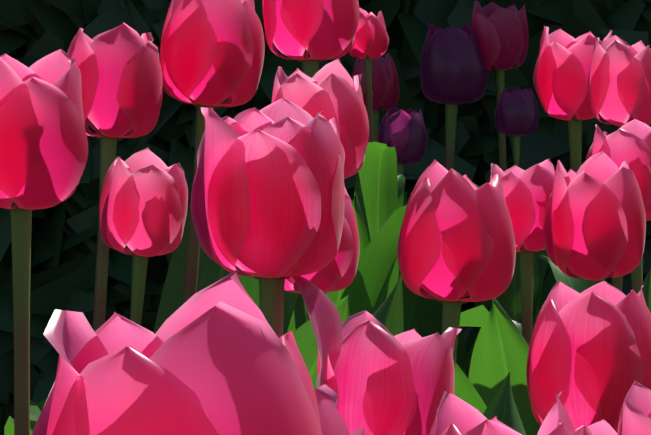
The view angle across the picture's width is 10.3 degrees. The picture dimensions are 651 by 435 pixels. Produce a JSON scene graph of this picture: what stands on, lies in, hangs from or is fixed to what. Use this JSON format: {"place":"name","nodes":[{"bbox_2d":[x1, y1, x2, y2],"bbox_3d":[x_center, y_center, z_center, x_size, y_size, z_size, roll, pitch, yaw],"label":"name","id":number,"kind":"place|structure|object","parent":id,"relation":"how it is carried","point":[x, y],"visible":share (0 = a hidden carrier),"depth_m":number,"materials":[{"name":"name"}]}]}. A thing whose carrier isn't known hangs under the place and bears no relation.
{"place":"outdoors","nodes":[
{"label":"outdoors","id":0,"kind":"place"},
{"label":"ground","id":1,"kind":"structure","parent":0,"visible":0},
{"bbox_2d":[0,49,87,434],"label":"tulip","id":2,"kind":"object","parent":1,"relation":"on","point":[43,148],"visible":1,"depth_m":1.16,"materials":[{"name":"pink plant"}]},
{"bbox_2d":[4,23,162,434],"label":"tulip","id":3,"kind":"object","parent":1,"relation":"on","point":[119,66],"visible":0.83,"depth_m":2.06,"materials":[{"name":"pink plant"}]},
{"bbox_2d":[30,147,187,421],"bbox_3d":[-0.117,0.262,2.051,0.089,0.611,0.182,0,6,4],"label":"tulip","id":4,"kind":"object","parent":1,"relation":"on","point":[143,203],"visible":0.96,"depth_m":1.96,"materials":[{"name":"pink plant"}]},
{"bbox_2d":[32,269,321,434],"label":"tulip","id":5,"kind":"object","parent":1,"relation":"on","point":[220,357],"visible":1,"depth_m":0.66,"materials":[{"name":"pink plant"}]},
{"bbox_2d":[153,0,264,333],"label":"tulip","id":6,"kind":"object","parent":1,"relation":"on","point":[212,52],"visible":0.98,"depth_m":2.11,"materials":[{"name":"pink plant"}]},
{"bbox_2d":[191,98,344,387],"bbox_3d":[-0.037,0.297,1.369,0.196,0.683,0.069,0,6,-1],"label":"tulip","id":7,"kind":"object","parent":1,"relation":"on","point":[267,200],"visible":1,"depth_m":1.32,"materials":[{"name":"pink plant"}]},
{"bbox_2d":[272,57,368,293],"bbox_3d":[0.019,0.265,2.051,0.220,0.716,0.084,-5,8,-38],"label":"tulip","id":8,"kind":"object","parent":1,"relation":"on","point":[332,89],"visible":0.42,"depth_m":1.96,"materials":[{"name":"pink plant"}]},
{"bbox_2d":[293,295,349,388],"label":"tulip leaf","id":9,"kind":"object","parent":1,"relation":"on","point":[305,339],"visible":0.1,"depth_m":1.43,"materials":[{"name":"green plant"}]},
{"bbox_2d":[285,185,359,321],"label":"tulip","id":10,"kind":"object","parent":1,"relation":"on","point":[338,273],"visible":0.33,"depth_m":1.82,"materials":[{"name":"pink plant"}]},
{"bbox_2d":[372,274,403,335],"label":"tulip leaf","id":11,"kind":"object","parent":10,"relation":"attached to","point":[388,313],"visible":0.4,"depth_m":1.92,"materials":[{"name":"green plant"}]},
{"bbox_2d":[0,0,650,434],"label":"foliage","id":12,"kind":"object","parent":1,"relation":"on","point":[64,250],"visible":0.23,"depth_m":3.66,"materials":[{"name":"green plant"}]},
{"bbox_2d":[314,384,349,434],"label":"tulip","id":13,"kind":"object","parent":1,"relation":"on","point":[332,422],"visible":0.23,"depth_m":0.82,"materials":[{"name":"pink plant"}]},
{"bbox_2d":[351,428,365,434],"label":"tulip","id":14,"kind":"object","parent":1,"relation":"on","point":[359,431],"visible":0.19,"depth_m":1.06,"materials":[{"name":"pink plant"}]},
{"bbox_2d":[259,0,479,334],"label":"tulip","id":15,"kind":"object","parent":1,"relation":"on","point":[318,31],"visible":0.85,"depth_m":2.26,"materials":[{"name":"pink plant"}]},
{"bbox_2d":[287,194,368,332],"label":"tulip leaf","id":16,"kind":"object","parent":15,"relation":"attached to","point":[298,319],"visible":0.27,"depth_m":2.26,"materials":[{"name":"green plant"}]},
{"bbox_2d":[349,8,404,302],"bbox_3d":[0.041,0.041,2.810,0.044,0.410,0.081,-1,9,5],"label":"tulip","id":17,"kind":"object","parent":1,"relation":"on","point":[379,187],"visible":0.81,"depth_m":2.78,"materials":[{"name":"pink plant"}]},
{"bbox_2d":[352,53,406,205],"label":"tulip","id":18,"kind":"object","parent":1,"relation":"on","point":[385,89],"visible":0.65,"depth_m":3.17,"materials":[{"name":"purple plant"}]},
{"bbox_2d":[317,311,461,434],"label":"tulip","id":19,"kind":"object","parent":1,"relation":"on","point":[382,379],"visible":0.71,"depth_m":1.34,"materials":[{"name":"pink plant"}]},
{"bbox_2d":[377,105,427,331],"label":"tulip","id":20,"kind":"object","parent":1,"relation":"on","point":[403,133],"visible":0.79,"depth_m":2.97,"materials":[{"name":"purple plant"}]},
{"bbox_2d":[398,22,490,377],"bbox_3d":[0.091,0.207,3.112,0.168,0.750,0.079,-3,7,-27],"label":"tulip","id":21,"kind":"object","parent":1,"relation":"on","point":[454,72],"visible":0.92,"depth_m":3.07,"materials":[{"name":"purple plant"}]},
{"bbox_2d":[397,159,515,366],"bbox_3d":[0.042,0.298,1.626,0.069,0.649,0.128,3,5,-12],"label":"tulip","id":22,"kind":"object","parent":1,"relation":"on","point":[456,242],"visible":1,"depth_m":1.58,"materials":[{"name":"pink plant"}]},
{"bbox_2d":[431,332,486,413],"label":"tulip leaf","id":23,"kind":"object","parent":22,"relation":"attached to","point":[466,391],"visible":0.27,"depth_m":1.61,"materials":[{"name":"green plant"}]},
{"bbox_2d":[429,391,575,434],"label":"tulip","id":24,"kind":"object","parent":1,"relation":"on","point":[455,415],"visible":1,"depth_m":0.99,"materials":[{"name":"pink plant"}]},
{"bbox_2d":[491,86,547,332],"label":"tulip","id":25,"kind":"object","parent":1,"relation":"on","point":[516,114],"visible":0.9,"depth_m":2.98,"materials":[{"name":"purple plant"}]},
{"bbox_2d":[489,159,554,344],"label":"tulip","id":26,"kind":"object","parent":1,"relation":"on","point":[527,192],"visible":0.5,"depth_m":1.92,"materials":[{"name":"pink plant"}]},
{"bbox_2d":[459,26,612,333],"bbox_3d":[0.181,0.182,2.332,0.199,0.616,0.074,-2,8,-2],"label":"tulip","id":27,"kind":"object","parent":1,"relation":"on","point":[562,70],"visible":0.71,"depth_m":2.27,"materials":[{"name":"pink plant"}]},
{"bbox_2d":[470,1,644,309],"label":"tulip","id":28,"kind":"object","parent":1,"relation":"on","point":[503,35],"visible":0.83,"depth_m":3.07,"materials":[{"name":"purple plant"}]},
{"bbox_2d":[526,281,650,432],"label":"tulip","id":29,"kind":"object","parent":1,"relation":"on","point":[589,353],"visible":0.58,"depth_m":1.42,"materials":[{"name":"pink plant"}]},
{"bbox_2d":[483,372,525,434],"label":"tulip leaf","id":30,"kind":"object","parent":29,"relation":"attached to","point":[502,407],"visible":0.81,"depth_m":1.53,"materials":[{"name":"green plant"}]},
{"bbox_2d":[638,269,650,312],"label":"tulip leaf","id":31,"kind":"object","parent":29,"relation":"attached to","point":[646,289],"visible":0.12,"depth_m":1.58,"materials":[{"name":"green plant"}]},
{"bbox_2d":[543,150,645,286],"bbox_3d":[0.139,0.273,1.938,0.121,0.620,0.081,-7,13,-21],"label":"tulip","id":32,"kind":"object","parent":1,"relation":"on","point":[594,226],"visible":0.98,"depth_m":1.86,"materials":[{"name":"pink plant"}]},
{"bbox_2d":[468,298,540,434],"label":"tulip leaf","id":33,"kind":"object","parent":32,"relation":"attached to","point":[500,350],"visible":0.6,"depth_m":1.80,"materials":[{"name":"green plant"}]},
{"bbox_2d":[538,35,650,292],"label":"tulip","id":34,"kind":"object","parent":1,"relation":"on","point":[619,84],"visible":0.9,"depth_m":2.17,"materials":[{"name":"pink plant"}]},
{"bbox_2d":[575,419,616,434],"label":"tulip","id":35,"kind":"object","parent":1,"relation":"on","point":[603,427],"visible":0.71,"depth_m":1.30,"materials":[{"name":"pink plant"}]},
{"bbox_2d":[586,119,650,293],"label":"tulip","id":36,"kind":"object","parent":1,"relation":"on","point":[630,141],"visible":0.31,"depth_m":2.06,"materials":[{"name":"pink plant"}]},
{"bbox_2d":[617,381,650,434],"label":"tulip","id":37,"kind":"object","parent":1,"relation":"on","point":[635,416],"visible":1,"depth_m":1.19,"materials":[{"name":"pink plant"}]}
]}

